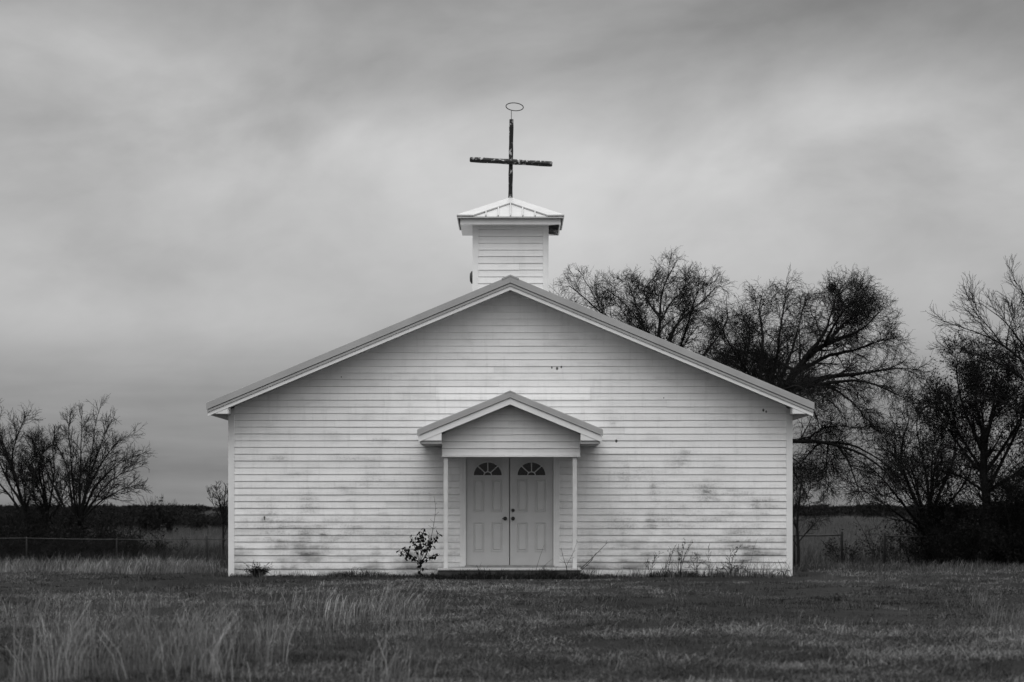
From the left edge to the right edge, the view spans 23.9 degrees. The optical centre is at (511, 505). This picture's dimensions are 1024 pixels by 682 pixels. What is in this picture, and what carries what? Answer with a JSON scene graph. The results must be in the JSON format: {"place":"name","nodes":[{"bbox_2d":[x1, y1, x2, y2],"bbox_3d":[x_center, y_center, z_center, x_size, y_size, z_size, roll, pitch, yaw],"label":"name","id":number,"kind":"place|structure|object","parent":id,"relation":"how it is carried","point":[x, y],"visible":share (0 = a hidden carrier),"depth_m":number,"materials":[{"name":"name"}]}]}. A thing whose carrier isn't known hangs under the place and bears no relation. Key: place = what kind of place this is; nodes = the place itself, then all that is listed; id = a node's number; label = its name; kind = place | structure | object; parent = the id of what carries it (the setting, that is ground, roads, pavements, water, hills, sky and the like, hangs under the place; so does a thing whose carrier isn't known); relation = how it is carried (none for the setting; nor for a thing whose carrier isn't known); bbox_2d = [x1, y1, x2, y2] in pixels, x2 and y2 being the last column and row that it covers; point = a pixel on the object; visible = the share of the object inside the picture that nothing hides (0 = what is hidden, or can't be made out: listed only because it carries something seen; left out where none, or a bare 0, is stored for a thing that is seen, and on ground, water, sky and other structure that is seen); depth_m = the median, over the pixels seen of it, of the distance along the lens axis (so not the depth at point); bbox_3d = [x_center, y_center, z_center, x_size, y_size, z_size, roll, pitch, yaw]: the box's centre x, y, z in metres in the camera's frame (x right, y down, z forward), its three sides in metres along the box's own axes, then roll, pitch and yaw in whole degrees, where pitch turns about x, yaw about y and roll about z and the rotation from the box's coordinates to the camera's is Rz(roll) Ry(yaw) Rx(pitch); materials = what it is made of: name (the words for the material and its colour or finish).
{"place":"outdoors","nodes":[
{"label":"outdoors","id":0,"kind":"place"},
{"bbox_2d":[0,507,1023,681],"bbox_3d":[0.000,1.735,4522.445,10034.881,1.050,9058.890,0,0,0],"label":"ground","id":1,"kind":"structure","parent":0,"point":[841,614],"depth_m":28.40,"materials":[{"name":"grey plant"}]},
{"bbox_2d":[0,398,51,560],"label":"bare tree","id":2,"kind":"object","parent":1,"relation":"on","point":[9,461],"visible":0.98,"depth_m":79.93,"materials":[{"name":"black plant"}]},
{"bbox_2d":[6,424,83,543],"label":"bare tree","id":3,"kind":"object","parent":1,"relation":"on","point":[41,471],"visible":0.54,"depth_m":81.91,"materials":[{"name":"black plant"}]},
{"bbox_2d":[21,393,157,565],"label":"bare tree","id":4,"kind":"object","parent":1,"relation":"on","point":[89,475],"visible":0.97,"depth_m":80.88,"materials":[{"name":"black plant"}]},
{"bbox_2d":[0,501,189,565],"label":"brush","id":5,"kind":"object","parent":1,"relation":"on","point":[53,546],"visible":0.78,"depth_m":80.16,"materials":[{"name":"black plant"}]},
{"bbox_2d":[0,505,227,530],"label":"scrub","id":6,"kind":"object","parent":1,"relation":"on","point":[196,519],"visible":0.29,"depth_m":231.73,"materials":[{"name":"black plant"}]},
{"bbox_2d":[0,535,227,568],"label":"wire fence","id":7,"kind":"object","parent":1,"relation":"on","point":[206,543],"visible":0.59,"depth_m":75.38,"materials":[{"name":"metal"}]},
{"bbox_2d":[132,495,184,533],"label":"round bush","id":8,"kind":"object","parent":1,"relation":"on","point":[154,523],"visible":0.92,"depth_m":195.16,"materials":[{"name":"black plant"}]},
{"bbox_2d":[205,481,227,554],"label":"bare sapling","id":9,"kind":"object","parent":1,"relation":"on","point":[222,506],"visible":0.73,"depth_m":84.96,"materials":[{"name":"black plant"}]},
{"bbox_2d":[238,561,271,576],"bbox_3d":[-4.709,1.158,44.483,0.646,0.335,0.339,0,0,0],"label":"dead weed","id":10,"kind":"object","parent":1,"relation":"on","point":[256,570],"visible":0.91,"depth_m":44.46,"materials":[{"name":"black plant"}]},
{"bbox_2d":[396,498,441,577],"bbox_3d":[-1.687,0.567,43.924,0.850,1.487,0.405,0,0,0],"label":"leafy seedling","id":11,"kind":"object","parent":1,"relation":"on","point":[419,547],"visible":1,"depth_m":43.86,"materials":[{"name":"black plant"}]},
{"bbox_2d":[0,502,1005,517],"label":"scrub","id":12,"kind":"object","parent":1,"relation":"on","point":[839,511],"visible":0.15,"depth_m":537.65,"materials":[{"name":"black plant"}]},
{"bbox_2d":[0,513,1007,568],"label":"tall weeds","id":13,"kind":"object","parent":1,"relation":"on","point":[191,550],"visible":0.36,"depth_m":121.89,"materials":[{"name":"grey plant"}]},
{"bbox_2d":[201,562,813,579],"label":"grass","id":14,"kind":"structure","parent":1,"relation":"on","point":[497,575],"depth_m":43.38,"materials":[{"name":"grey plant"}]},
{"bbox_2d":[206,102,813,575],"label":"church","id":15,"kind":"structure","parent":1,"relation":"on","point":[514,414],"depth_m":44.99,"materials":[{"name":"white wood"}]},
{"bbox_2d":[466,457,508,564],"bbox_3d":[-0.451,0.091,45.023,0.798,2.019,0.124,0,0,0],"label":"door","id":16,"kind":"structure","parent":15,"relation":"in","point":[487,478],"depth_m":45.03,"materials":[{"name":"grey paint"}]},
{"bbox_2d":[510,457,552,564],"bbox_3d":[0.363,0.091,45.023,0.798,2.019,0.124,0,0,0],"label":"door","id":17,"kind":"structure","parent":15,"relation":"in","point":[531,478],"depth_m":45.03,"materials":[{"name":"grey paint"}]},
{"bbox_2d":[581,541,606,568],"bbox_3d":[1.417,0.967,43.435,0.600,0.714,0.205,0,0,0],"label":"dead weed","id":18,"kind":"object","parent":1,"relation":"on","point":[592,558],"visible":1,"depth_m":43.47,"materials":[{"name":"grey plant"}]},
{"bbox_2d":[549,246,751,362],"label":"bare tree","id":19,"kind":"object","parent":1,"relation":"on","point":[638,312],"visible":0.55,"depth_m":73.14,"materials":[{"name":"black plant"}]},
{"bbox_2d":[644,552,663,575],"bbox_3d":[2.620,1.076,44.728,0.366,0.490,0.138,0,0,-19],"label":"dead weed","id":20,"kind":"object","parent":1,"relation":"on","point":[652,563],"visible":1,"depth_m":44.70,"materials":[{"name":"grey plant"}]},
{"bbox_2d":[663,545,680,576],"bbox_3d":[2.940,1.007,44.648,0.355,0.628,0.202,0,0,26],"label":"dead weed","id":21,"kind":"object","parent":1,"relation":"on","point":[668,560],"visible":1,"depth_m":44.69,"materials":[{"name":"grey plant"}]},
{"bbox_2d":[675,538,690,576],"bbox_3d":[3.168,0.952,44.603,0.354,0.742,0.182,0,0,23],"label":"dead weed","id":22,"kind":"object","parent":1,"relation":"on","point":[679,558],"visible":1,"depth_m":44.65,"materials":[{"name":"grey plant"}]},
{"bbox_2d":[686,551,705,575],"bbox_3d":[3.380,1.079,44.616,0.420,0.484,0.206,0,0,-16],"label":"dead weed","id":23,"kind":"object","parent":1,"relation":"on","point":[697,558],"visible":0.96,"depth_m":44.64,"materials":[{"name":"grey plant"}]},
{"bbox_2d":[715,546,744,576],"bbox_3d":[4.037,1.009,44.676,0.581,0.628,0.347,0,0,16],"label":"dead weed","id":24,"kind":"object","parent":1,"relation":"on","point":[730,566],"visible":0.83,"depth_m":44.68,"materials":[{"name":"grey plant"}]},
{"bbox_2d":[793,461,835,569],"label":"bare sapling","id":25,"kind":"object","parent":1,"relation":"on","point":[803,495],"visible":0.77,"depth_m":66.98,"materials":[{"name":"black plant"}]},
{"bbox_2d":[690,261,941,534],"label":"bare tree","id":26,"kind":"object","parent":1,"relation":"on","point":[759,362],"visible":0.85,"depth_m":68.67,"materials":[{"name":"black plant"}]},
{"bbox_2d":[824,281,839,297],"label":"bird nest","id":27,"kind":"object","parent":26,"relation":"on","point":[832,287],"visible":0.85,"depth_m":69.13,"materials":[{"name":"black plant"}]},
{"bbox_2d":[793,531,842,566],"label":"wire fence","id":28,"kind":"object","parent":1,"relation":"on","point":[841,542],"visible":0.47,"depth_m":72.98,"materials":[{"name":"metal"}]},
{"bbox_2d":[831,380,1003,564],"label":"multi stem tree","id":29,"kind":"object","parent":1,"relation":"on","point":[893,443],"visible":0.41,"depth_m":73.74,"materials":[{"name":"black plant"}]},
{"bbox_2d":[821,484,1023,567],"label":"brush","id":30,"kind":"object","parent":1,"relation":"on","point":[979,551],"visible":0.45,"depth_m":72.81,"materials":[{"name":"black plant"}]},
{"bbox_2d":[883,532,974,566],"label":"wire fence","id":31,"kind":"object","parent":1,"relation":"on","point":[884,545],"visible":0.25,"depth_m":73.01,"materials":[{"name":"metal"}]},
{"bbox_2d":[895,321,1023,566],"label":"leafy tree","id":32,"kind":"object","parent":1,"relation":"on","point":[986,486],"visible":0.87,"depth_m":71.59,"materials":[{"name":"black plant"}]},
{"bbox_2d":[920,253,1023,419],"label":"bare tree","id":33,"kind":"object","parent":1,"relation":"on","point":[1013,334],"visible":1,"depth_m":69.69,"materials":[{"name":"black plant"}]},
{"bbox_2d":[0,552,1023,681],"bbox_3d":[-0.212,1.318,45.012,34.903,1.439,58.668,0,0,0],"label":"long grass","id":34,"kind":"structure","parent":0,"point":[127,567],"depth_m":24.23,"materials":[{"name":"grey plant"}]},
{"bbox_2d":[0,0,1023,506],"label":"sky","id":35,"kind":"structure","parent":0,"point":[202,201],"materials":[{"name":"grey"}]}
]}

